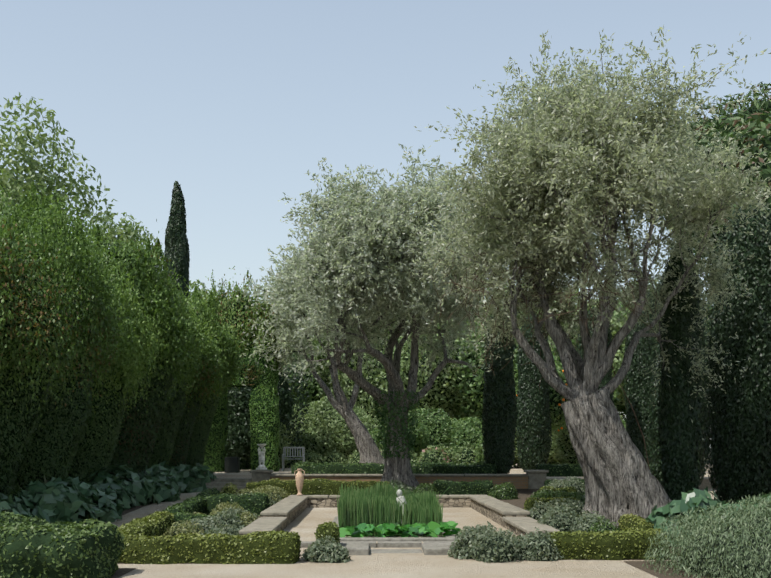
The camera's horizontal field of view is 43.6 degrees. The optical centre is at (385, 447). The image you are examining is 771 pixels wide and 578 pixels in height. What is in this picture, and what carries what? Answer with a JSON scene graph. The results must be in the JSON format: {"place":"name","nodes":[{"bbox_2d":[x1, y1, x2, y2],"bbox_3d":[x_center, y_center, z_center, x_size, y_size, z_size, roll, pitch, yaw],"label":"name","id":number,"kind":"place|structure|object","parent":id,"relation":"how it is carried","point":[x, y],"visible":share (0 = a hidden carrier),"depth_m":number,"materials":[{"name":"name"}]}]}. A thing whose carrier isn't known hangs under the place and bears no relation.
{"place":"outdoors","nodes":[
{"label":"outdoors","id":0,"kind":"place"},
{"bbox_2d":[122,529,301,563],"bbox_3d":[-2.372,1.354,13.156,2.456,0.467,0.479,0,0,-1],"label":"hedge","id":1,"kind":"object","parent":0,"point":[196,546],"depth_m":12.98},
{"bbox_2d":[198,269,231,333],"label":"tree","id":2,"kind":"object","parent":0,"point":[214,290],"depth_m":33.90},
{"bbox_2d":[203,388,228,471],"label":"clipped hedge","id":3,"kind":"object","parent":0,"point":[222,444],"depth_m":33.55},
{"bbox_2d":[214,266,264,357],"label":"tree","id":4,"kind":"object","parent":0,"point":[236,288],"depth_m":33.57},
{"bbox_2d":[225,387,281,469],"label":"tree","id":5,"kind":"object","parent":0,"point":[240,429],"depth_m":36.53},
{"bbox_2d":[249,381,279,471],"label":"clipped hedge","id":6,"kind":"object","parent":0,"point":[277,436],"depth_m":33.50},
{"bbox_2d":[224,337,278,387],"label":"hedge arch lintel","id":7,"kind":"structure","parent":6,"relation":"on","point":[258,365],"depth_m":33.47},
{"bbox_2d":[247,285,291,369],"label":"tree","id":8,"kind":"object","parent":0,"point":[263,306],"depth_m":33.67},
{"bbox_2d":[314,521,339,543],"bbox_3d":[-0.845,1.319,14.184,0.393,0.464,0.692,0,0,-1],"label":"boxwood ball","id":9,"kind":"object","parent":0,"point":[328,528],"depth_m":13.93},
{"bbox_2d":[343,408,384,463],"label":"tree trunk","id":10,"kind":"object","parent":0,"point":[368,449],"visible":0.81,"depth_m":32.76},
{"bbox_2d":[0,0,770,447],"label":"sky","id":11,"kind":"structure","parent":0,"point":[232,102],"materials":[{"name":"blue"}]},
{"bbox_2d":[311,461,470,465],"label":"low hedge","id":12,"kind":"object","parent":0,"point":[410,462],"depth_m":31.60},
{"bbox_2d":[291,463,496,473],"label":"low hedge","id":13,"kind":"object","parent":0,"point":[488,469],"depth_m":28.00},
{"bbox_2d":[268,144,526,411],"bbox_3d":[0.499,-4.167,24.974,6.486,6.751,7.208,0,0,-1],"label":"olive tree","id":14,"kind":"object","parent":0,"point":[392,222],"depth_m":23.02,"materials":[{"name":"plant"}]},
{"bbox_2d":[373,390,422,458],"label":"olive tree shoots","id":15,"kind":"object","parent":14,"relation":"attached to","point":[393,433],"visible":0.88,"depth_m":24.57,"materials":[{"name":"green plant"}]},
{"bbox_2d":[380,407,419,487],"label":"tree trunk","id":16,"kind":"object","parent":14,"relation":"attached to","point":[397,468],"visible":0.58,"depth_m":24.61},
{"bbox_2d":[263,498,531,536],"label":"court rubble walls","id":17,"kind":"structure","parent":0,"point":[492,515],"depth_m":21.84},
{"bbox_2d":[239,495,559,534],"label":"court copings","id":18,"kind":"object","parent":17,"relation":"on","point":[286,506],"visible":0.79,"depth_m":17.42,"materials":[{"name":"stone"}]},
{"bbox_2d":[105,464,716,577],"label":"gravel ground","id":19,"kind":"structure","parent":0,"point":[416,565],"depth_m":12.71,"materials":[{"name":"gravel"}]},
{"bbox_2d":[0,92,116,237],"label":"eucalyptus tree","id":20,"kind":"object","parent":19,"relation":"on","point":[8,177],"visible":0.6,"depth_m":26.53,"materials":[{"name":"green plant"}]},
{"bbox_2d":[0,511,125,577],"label":"hedge","id":21,"kind":"object","parent":19,"relation":"on","point":[38,539],"depth_m":10.90,"materials":[{"name":"plant"}]},
{"bbox_2d":[44,476,122,522],"bbox_3d":[-5.781,1.016,18.088,1.603,1.035,1.615,0,0,-1],"label":"acanthus plant","id":22,"kind":"object","parent":19,"relation":"on","point":[100,498],"depth_m":17.89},
{"bbox_2d":[78,476,129,510],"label":"acanthus plant","id":23,"kind":"object","parent":19,"relation":"on","point":[110,491],"depth_m":20.12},
{"bbox_2d":[89,211,155,251],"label":"eucalyptus tree","id":24,"kind":"object","parent":19,"relation":"on","point":[121,234],"visible":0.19,"depth_m":30.45,"materials":[{"name":"green plant"}]},
{"bbox_2d":[121,503,151,514],"bbox_3d":[-9.636,1.321,19.785,8.800,0.416,11.900,0,0,-1],"label":"soil bed","id":25,"kind":"object","parent":19,"relation":"on","point":[130,510],"depth_m":20.32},
{"bbox_2d":[0,283,20,396],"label":"leyland tree","id":26,"kind":"object","parent":25,"relation":"on","point":[3,319],"visible":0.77,"depth_m":15.40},
{"bbox_2d":[0,315,62,498],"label":"hedge tree","id":27,"kind":"object","parent":25,"relation":"on","point":[15,445],"visible":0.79,"depth_m":17.00,"materials":[{"name":"green plant"}]},
{"bbox_2d":[0,186,99,494],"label":"leyland tree","id":28,"kind":"object","parent":25,"relation":"on","point":[9,250],"depth_m":16.76,"materials":[{"name":"plant"}]},
{"bbox_2d":[8,319,98,492],"bbox_3d":[-7.254,-0.889,18.683,3.413,4.517,2.270,0,0,-15],"label":"hedge tree","id":29,"kind":"object","parent":25,"relation":"on","point":[87,412],"visible":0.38,"depth_m":18.82,"materials":[{"name":"green plant"}]},
{"bbox_2d":[0,163,149,490],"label":"leyland tree","id":30,"kind":"object","parent":25,"relation":"on","point":[84,262],"depth_m":18.79,"materials":[{"name":"plant"}]},
{"bbox_2d":[66,357,131,481],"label":"hedge tree","id":31,"kind":"object","parent":25,"relation":"on","point":[114,441],"visible":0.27,"depth_m":21.22,"materials":[{"name":"green plant"}]},
{"bbox_2d":[84,481,123,516],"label":"acanthus plant","id":32,"kind":"object","parent":25,"relation":"on","point":[116,505],"visible":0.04,"depth_m":18.69,"materials":[{"name":"green plant"}]},
{"bbox_2d":[86,470,135,509],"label":"acanthus plant","id":33,"kind":"object","parent":25,"relation":"on","point":[114,482],"depth_m":20.54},
{"bbox_2d":[65,249,167,482],"bbox_3d":[-6.936,-1.558,21.278,3.971,5.630,3.851,0,0,-1],"label":"leyland tree","id":34,"kind":"object","parent":25,"relation":"on","point":[140,343],"depth_m":21.35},
{"bbox_2d":[98,463,162,505],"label":"acanthus plant","id":35,"kind":"object","parent":25,"relation":"on","point":[135,479],"depth_m":21.36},
{"bbox_2d":[58,203,206,470],"bbox_3d":[-6.682,-2.356,23.755,4.371,7.064,3.995,0,0,-1],"label":"leyland tree","id":36,"kind":"object","parent":25,"relation":"on","point":[151,281],"depth_m":23.43,"materials":[{"name":"plant"}]},
{"bbox_2d":[107,339,175,473],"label":"hedge tree","id":37,"kind":"object","parent":25,"relation":"on","point":[125,452],"visible":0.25,"depth_m":23.46,"materials":[{"name":"green plant"}]},
{"bbox_2d":[138,464,173,482],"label":"acanthus plant","id":38,"kind":"object","parent":25,"relation":"on","point":[154,469],"visible":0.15,"depth_m":23.07,"materials":[{"name":"green plant"}]},
{"bbox_2d":[143,471,179,494],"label":"acanthus plant","id":39,"kind":"object","parent":25,"relation":"on","point":[174,483],"visible":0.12,"depth_m":22.98,"materials":[{"name":"green plant"}]},
{"bbox_2d":[153,479,180,501],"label":"acanthus plant","id":40,"kind":"object","parent":25,"relation":"on","point":[165,491],"depth_m":22.15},
{"bbox_2d":[118,511,175,562],"bbox_3d":[-3.662,1.307,14.588,0.550,0.555,3.178,0,0,-1],"label":"hedge","id":41,"kind":"object","parent":19,"relation":"on","point":[152,520],"depth_m":14.48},
{"bbox_2d":[163,181,189,300],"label":"cypress tree","id":42,"kind":"object","parent":19,"relation":"on","point":[173,230],"depth_m":39.54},
{"bbox_2d":[148,274,209,467],"bbox_3d":[-6.719,-2.226,25.837,3.796,6.148,3.381,0,0,-1],"label":"leyland tree","id":43,"kind":"object","parent":19,"relation":"on","point":[192,373],"depth_m":26.14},
{"bbox_2d":[169,387,204,466],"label":"hedge tree","id":44,"kind":"object","parent":19,"relation":"on","point":[193,415],"visible":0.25,"depth_m":27.84,"materials":[{"name":"green plant"}]},
{"bbox_2d":[170,467,206,492],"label":"acanthus plant","id":45,"kind":"object","parent":19,"relation":"on","point":[196,484],"depth_m":24.81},
{"bbox_2d":[170,462,216,482],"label":"acanthus plant","id":46,"kind":"object","parent":19,"relation":"on","point":[208,474],"visible":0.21,"depth_m":25.86,"materials":[{"name":"green plant"}]},
{"bbox_2d":[118,491,270,563],"bbox_3d":[-2.989,1.338,19.409,1.480,0.450,12.850,0,0,-1],"label":"soil bed","id":47,"kind":"object","parent":19,"relation":"on","point":[193,563],"depth_m":12.99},
{"bbox_2d":[163,520,204,536],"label":"shrub","id":48,"kind":"object","parent":47,"relation":"on","point":[188,525],"depth_m":14.69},
{"bbox_2d":[161,487,219,513],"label":"hedge","id":49,"kind":"object","parent":47,"relation":"on","point":[200,507],"depth_m":18.57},
{"bbox_2d":[191,517,217,533],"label":"shrub","id":50,"kind":"object","parent":47,"relation":"on","point":[202,522],"depth_m":15.29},
{"bbox_2d":[172,511,239,525],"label":"hedge","id":51,"kind":"object","parent":47,"relation":"on","point":[183,512],"depth_m":16.04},
{"bbox_2d":[204,509,244,529],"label":"shrub","id":52,"kind":"object","parent":47,"relation":"on","point":[218,516],"depth_m":15.47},
{"bbox_2d":[208,524,240,535],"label":"shrub","id":53,"kind":"object","parent":47,"relation":"on","point":[232,529],"depth_m":14.85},
{"bbox_2d":[205,492,270,515],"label":"hedge","id":54,"kind":"object","parent":47,"relation":"on","point":[253,500],"depth_m":19.08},
{"bbox_2d":[171,298,238,463],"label":"leyland tree","id":55,"kind":"object","parent":19,"relation":"on","point":[213,365],"depth_m":27.80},
{"bbox_2d":[185,366,227,465],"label":"hedge tree","id":56,"kind":"object","parent":19,"relation":"on","point":[196,455],"visible":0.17,"depth_m":29.72,"materials":[{"name":"green plant"}]},
{"bbox_2d":[174,284,247,464],"bbox_3d":[-6.173,-2.116,29.774,3.574,5.929,2.814,0,0,-1],"label":"leyland tree","id":57,"kind":"object","parent":19,"relation":"on","point":[202,306],"depth_m":29.72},
{"bbox_2d":[225,457,239,472],"bbox_3d":[-5.202,0.583,32.727,0.450,0.530,0.450,0,0,-1],"label":"dark planter box","id":58,"kind":"object","parent":19,"relation":"on","point":[232,464],"visible":1,"depth_m":32.50,"materials":[{"name":"paint"}]},
{"bbox_2d":[249,422,291,468],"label":"terrace shrub","id":59,"kind":"object","parent":19,"relation":"on","point":[281,440],"depth_m":38.52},
{"bbox_2d":[277,354,310,465],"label":"tree","id":60,"kind":"object","parent":19,"relation":"on","point":[289,415],"depth_m":39.73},
{"bbox_2d":[301,451,326,462],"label":"border shrub","id":61,"kind":"object","parent":19,"relation":"on","point":[307,455],"depth_m":40.56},
{"bbox_2d":[246,478,390,494],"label":"hedge","id":62,"kind":"object","parent":19,"relation":"on","point":[307,490],"depth_m":23.92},
{"bbox_2d":[300,540,338,562],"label":"herb shrub","id":63,"kind":"object","parent":19,"relation":"on","point":[311,548],"depth_m":13.13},
{"bbox_2d":[236,230,405,417],"bbox_3d":[-1.997,-4.288,32.927,6.256,6.585,6.307,0,0,-1],"label":"olive tree","id":64,"kind":"object","parent":19,"relation":"on","point":[278,292],"depth_m":32.70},
{"bbox_2d":[291,396,357,459],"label":"terrace shrub","id":65,"kind":"object","parent":19,"relation":"on","point":[317,406],"depth_m":42.31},
{"bbox_2d":[309,420,358,460],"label":"terrace shrub","id":66,"kind":"object","parent":19,"relation":"on","point":[347,442],"depth_m":42.13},
{"bbox_2d":[324,450,347,463],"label":"border shrub","id":67,"kind":"object","parent":19,"relation":"on","point":[337,455],"depth_m":41.10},
{"bbox_2d":[323,542,350,562],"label":"herb shrub","id":68,"kind":"object","parent":19,"relation":"on","point":[345,552],"depth_m":13.14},
{"bbox_2d":[353,404,380,432],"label":"terrace shrub","id":69,"kind":"object","parent":19,"relation":"on","point":[363,416],"depth_m":44.05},
{"bbox_2d":[300,516,456,554],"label":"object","id":70,"kind":"structure","parent":19,"relation":"on","point":[428,545],"depth_m":14.58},
{"bbox_2d":[337,480,442,536],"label":"horsetail reeds","id":71,"kind":"object","parent":19,"relation":"on","point":[352,505],"visible":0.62,"depth_m":15.82,"materials":[{"name":"green plant"}]},
{"bbox_2d":[205,470,583,490],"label":"terrace coping steps","id":72,"kind":"structure","parent":19,"relation":"on","point":[537,479],"depth_m":25.91,"materials":[{"name":"stone"}]},
{"bbox_2d":[270,476,527,488],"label":"brick terrace wall","id":73,"kind":"structure","parent":19,"relation":"on","point":[519,482],"depth_m":26.00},
{"bbox_2d":[368,417,430,456],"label":"terrace shrub","id":74,"kind":"object","parent":19,"relation":"on","point":[375,434],"depth_m":42.37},
{"bbox_2d":[339,521,461,536],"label":"water lily leaves","id":75,"kind":"object","parent":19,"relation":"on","point":[431,528],"visible":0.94,"depth_m":15.41,"materials":[{"name":"green plant"}]},
{"bbox_2d":[408,407,454,455],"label":"terrace shrub","id":76,"kind":"object","parent":19,"relation":"on","point":[443,425],"depth_m":43.57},
{"bbox_2d":[416,445,449,462],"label":"hydrangea shrub","id":77,"kind":"object","parent":19,"relation":"on","point":[433,450],"depth_m":38.28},
{"bbox_2d":[432,479,493,494],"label":"hedge","id":78,"kind":"object","parent":19,"relation":"on","point":[477,486],"depth_m":23.96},
{"bbox_2d":[447,416,483,456],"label":"terrace shrub","id":79,"kind":"object","parent":19,"relation":"on","point":[472,428],"depth_m":42.83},
{"bbox_2d":[447,525,483,558],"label":"herb shrub","id":80,"kind":"object","parent":19,"relation":"on","point":[470,532],"depth_m":13.50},
{"bbox_2d":[454,442,478,463],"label":"border shrub","id":81,"kind":"object","parent":19,"relation":"on","point":[462,448],"depth_m":41.68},
{"bbox_2d":[467,525,519,562],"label":"herb shrub","id":82,"kind":"object","parent":19,"relation":"on","point":[489,533],"depth_m":13.18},
{"bbox_2d":[473,430,520,467],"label":"terrace shrub","id":83,"kind":"object","parent":19,"relation":"on","point":[479,451],"depth_m":39.40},
{"bbox_2d":[481,307,516,473],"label":"cypress tree","id":84,"kind":"object","parent":19,"relation":"on","point":[498,391],"depth_m":28.28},
{"bbox_2d":[509,533,530,559],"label":"herb shrub","id":85,"kind":"object","parent":19,"relation":"on","point":[521,538],"depth_m":13.38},
{"bbox_2d":[516,314,551,469],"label":"cypress tree","id":86,"kind":"object","parent":19,"relation":"on","point":[530,407],"depth_m":32.63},
{"bbox_2d":[520,527,559,560],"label":"herb shrub","id":87,"kind":"object","parent":19,"relation":"on","point":[536,545],"depth_m":13.28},
{"bbox_2d":[514,361,567,434],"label":"orange tree","id":88,"kind":"object","parent":19,"relation":"on","point":[562,420],"depth_m":34.12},
{"bbox_2d":[549,414,624,464],"bbox_3d":[7.713,-0.376,36.786,2.968,3.143,2.667,0,0,-1],"label":"terrace shrub","id":89,"kind":"object","parent":19,"relation":"on","point":[562,458],"depth_m":36.59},
{"bbox_2d":[548,299,625,364],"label":"tree","id":90,"kind":"object","parent":19,"relation":"on","point":[611,323],"depth_m":47.71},
{"bbox_2d":[494,489,683,559],"bbox_3d":[5.003,1.333,19.653,4.930,0.441,12.600,0,0,-1],"label":"soil bed","id":91,"kind":"object","parent":19,"relation":"on","point":[519,502],"visible":0.05,"depth_m":22.48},
{"bbox_2d":[487,482,519,499],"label":"shrub","id":92,"kind":"object","parent":91,"relation":"on","point":[496,487],"depth_m":22.82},
{"bbox_2d":[527,500,549,520],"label":"shrub","id":93,"kind":"object","parent":91,"relation":"on","point":[532,511],"depth_m":17.65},
{"bbox_2d":[429,237,659,469],"bbox_3d":[2.841,-1.034,17.633,4.140,5.009,5.671,0,0,-1],"label":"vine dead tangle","id":94,"kind":"object","parent":91,"relation":"on","point":[535,312],"visible":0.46,"depth_m":16.80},
{"bbox_2d":[524,496,579,515],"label":"cross hedge","id":95,"kind":"object","parent":91,"relation":"on","point":[529,504],"depth_m":18.52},
{"bbox_2d":[536,507,581,532],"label":"shrub","id":96,"kind":"object","parent":91,"relation":"on","point":[559,514],"depth_m":15.70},
{"bbox_2d":[545,489,584,505],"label":"hedge","id":97,"kind":"object","parent":91,"relation":"on","point":[561,492],"depth_m":19.73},
{"bbox_2d":[561,476,584,495],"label":"shrub","id":98,"kind":"object","parent":91,"relation":"on","point":[574,481],"depth_m":22.31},
{"bbox_2d":[399,25,770,529],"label":"olive tree","id":99,"kind":"object","parent":91,"relation":"on","point":[627,149],"depth_m":16.12,"materials":[{"name":"plant"}]},
{"bbox_2d":[570,512,614,532],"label":"shrub","id":100,"kind":"object","parent":91,"relation":"on","point":[585,518],"depth_m":15.06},
{"bbox_2d":[588,516,619,532],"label":"shrub","id":101,"kind":"object","parent":91,"relation":"on","point":[610,525],"depth_m":14.34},
{"bbox_2d":[547,527,669,559],"bbox_3d":[3.097,1.344,13.510,1.767,0.467,0.462,0,0,-1],"label":"hedge","id":102,"kind":"object","parent":91,"relation":"on","point":[593,547],"depth_m":13.34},
{"bbox_2d":[618,513,653,530],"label":"hedge","id":103,"kind":"object","parent":91,"relation":"on","point":[629,525],"depth_m":15.23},
{"bbox_2d":[657,234,701,499],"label":"cypress tree","id":104,"kind":"object","parent":91,"relation":"on","point":[670,435],"depth_m":18.49,"materials":[{"name":"plant"}]},
{"bbox_2d":[575,305,614,463],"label":"tree","id":105,"kind":"object","parent":19,"relation":"on","point":[610,336],"depth_m":29.29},
{"bbox_2d":[612,315,627,404],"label":"tree","id":106,"kind":"object","parent":19,"relation":"on","point":[616,369],"depth_m":47.42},
{"bbox_2d":[623,290,654,464],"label":"cypress tree","id":107,"kind":"object","parent":19,"relation":"on","point":[643,394],"depth_m":30.60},
{"bbox_2d":[624,561,715,577],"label":"soil bed","id":108,"kind":"object","parent":19,"relation":"on","point":[637,564],"visible":0.29,"depth_m":12.27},
{"bbox_2d":[642,492,770,577],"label":"rosemary shrub","id":109,"kind":"object","parent":108,"relation":"on","point":[750,514],"depth_m":11.80,"materials":[{"name":"plant"}]},
{"bbox_2d":[647,275,710,486],"bbox_3d":[7.818,-1.876,25.524,1.665,6.106,1.554,0,0,-1],"label":"cypress tree","id":110,"kind":"object","parent":19,"relation":"on","point":[652,446],"depth_m":25.37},
{"bbox_2d":[633,81,770,230],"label":"pine tree","id":111,"kind":"object","parent":19,"relation":"on","point":[730,109],"depth_m":33.63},
{"bbox_2d":[661,108,770,295],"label":"pine tree","id":112,"kind":"object","parent":19,"relation":"on","point":[760,127],"depth_m":27.97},
{"bbox_2d":[700,195,770,503],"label":"cypress tree","id":113,"kind":"object","parent":19,"relation":"on","point":[709,414],"depth_m":19.45,"materials":[{"name":"plant"}]},
{"bbox_2d":[535,463,654,476],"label":"hedge","id":114,"kind":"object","parent":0,"point":[568,473],"depth_m":28.25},
{"bbox_3d":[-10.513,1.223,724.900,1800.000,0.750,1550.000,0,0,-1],"label":"ground","id":115,"kind":"structure","parent":0,"visible":0},
{"bbox_2d":[0,495,34,517],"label":"acanthus plant","id":116,"kind":"object","parent":115,"relation":"on","point":[6,506],"depth_m":15.44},
{"bbox_2d":[8,493,57,523],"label":"acanthus plant","id":117,"kind":"object","parent":115,"relation":"on","point":[40,513],"depth_m":16.36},
{"bbox_2d":[18,481,89,523],"bbox_3d":[-5.925,1.084,16.932,1.406,1.004,1.290,0,0,-1],"label":"acanthus plant","id":118,"kind":"object","parent":115,"relation":"on","point":[73,507],"depth_m":16.66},
{"bbox_2d":[22,477,102,521],"bbox_3d":[-5.971,1.057,17.165,1.915,1.045,1.553,0,0,-1],"label":"acanthus plant","id":119,"kind":"object","parent":115,"relation":"on","point":[94,513],"depth_m":16.90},
{"bbox_2d":[283,334,348,416],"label":"tree","id":120,"kind":"object","parent":115,"relation":"on","point":[322,393],"depth_m":61.93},
{"bbox_2d":[305,319,346,393],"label":"tree","id":121,"kind":"object","parent":115,"relation":"on","point":[322,363],"depth_m":60.83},
{"bbox_2d":[325,314,436,424],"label":"tree","id":122,"kind":"object","parent":115,"relation":"on","point":[345,378],"depth_m":55.72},
{"bbox_2d":[393,319,485,419],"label":"tree","id":123,"kind":"object","parent":115,"relation":"on","point":[436,388],"depth_m":51.57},
{"bbox_2d":[445,316,520,421],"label":"tree","id":124,"kind":"object","parent":115,"relation":"on","point":[471,391],"depth_m":51.20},
{"bbox_2d":[544,299,626,396],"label":"tree","id":125,"kind":"object","parent":115,"relation":"on","point":[619,313],"depth_m":48.31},
{"bbox_2d":[645,497,708,546],"bbox_3d":[4.676,1.207,15.211,1.266,0.879,1.354,0,0,-1],"label":"acanthus plant","id":126,"kind":"object","parent":115,"relation":"on","point":[655,517],"depth_m":15.15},
{"bbox_2d":[667,487,720,517],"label":"acanthus plant","id":127,"kind":"object","parent":115,"relation":"on","point":[701,499],"depth_m":15.67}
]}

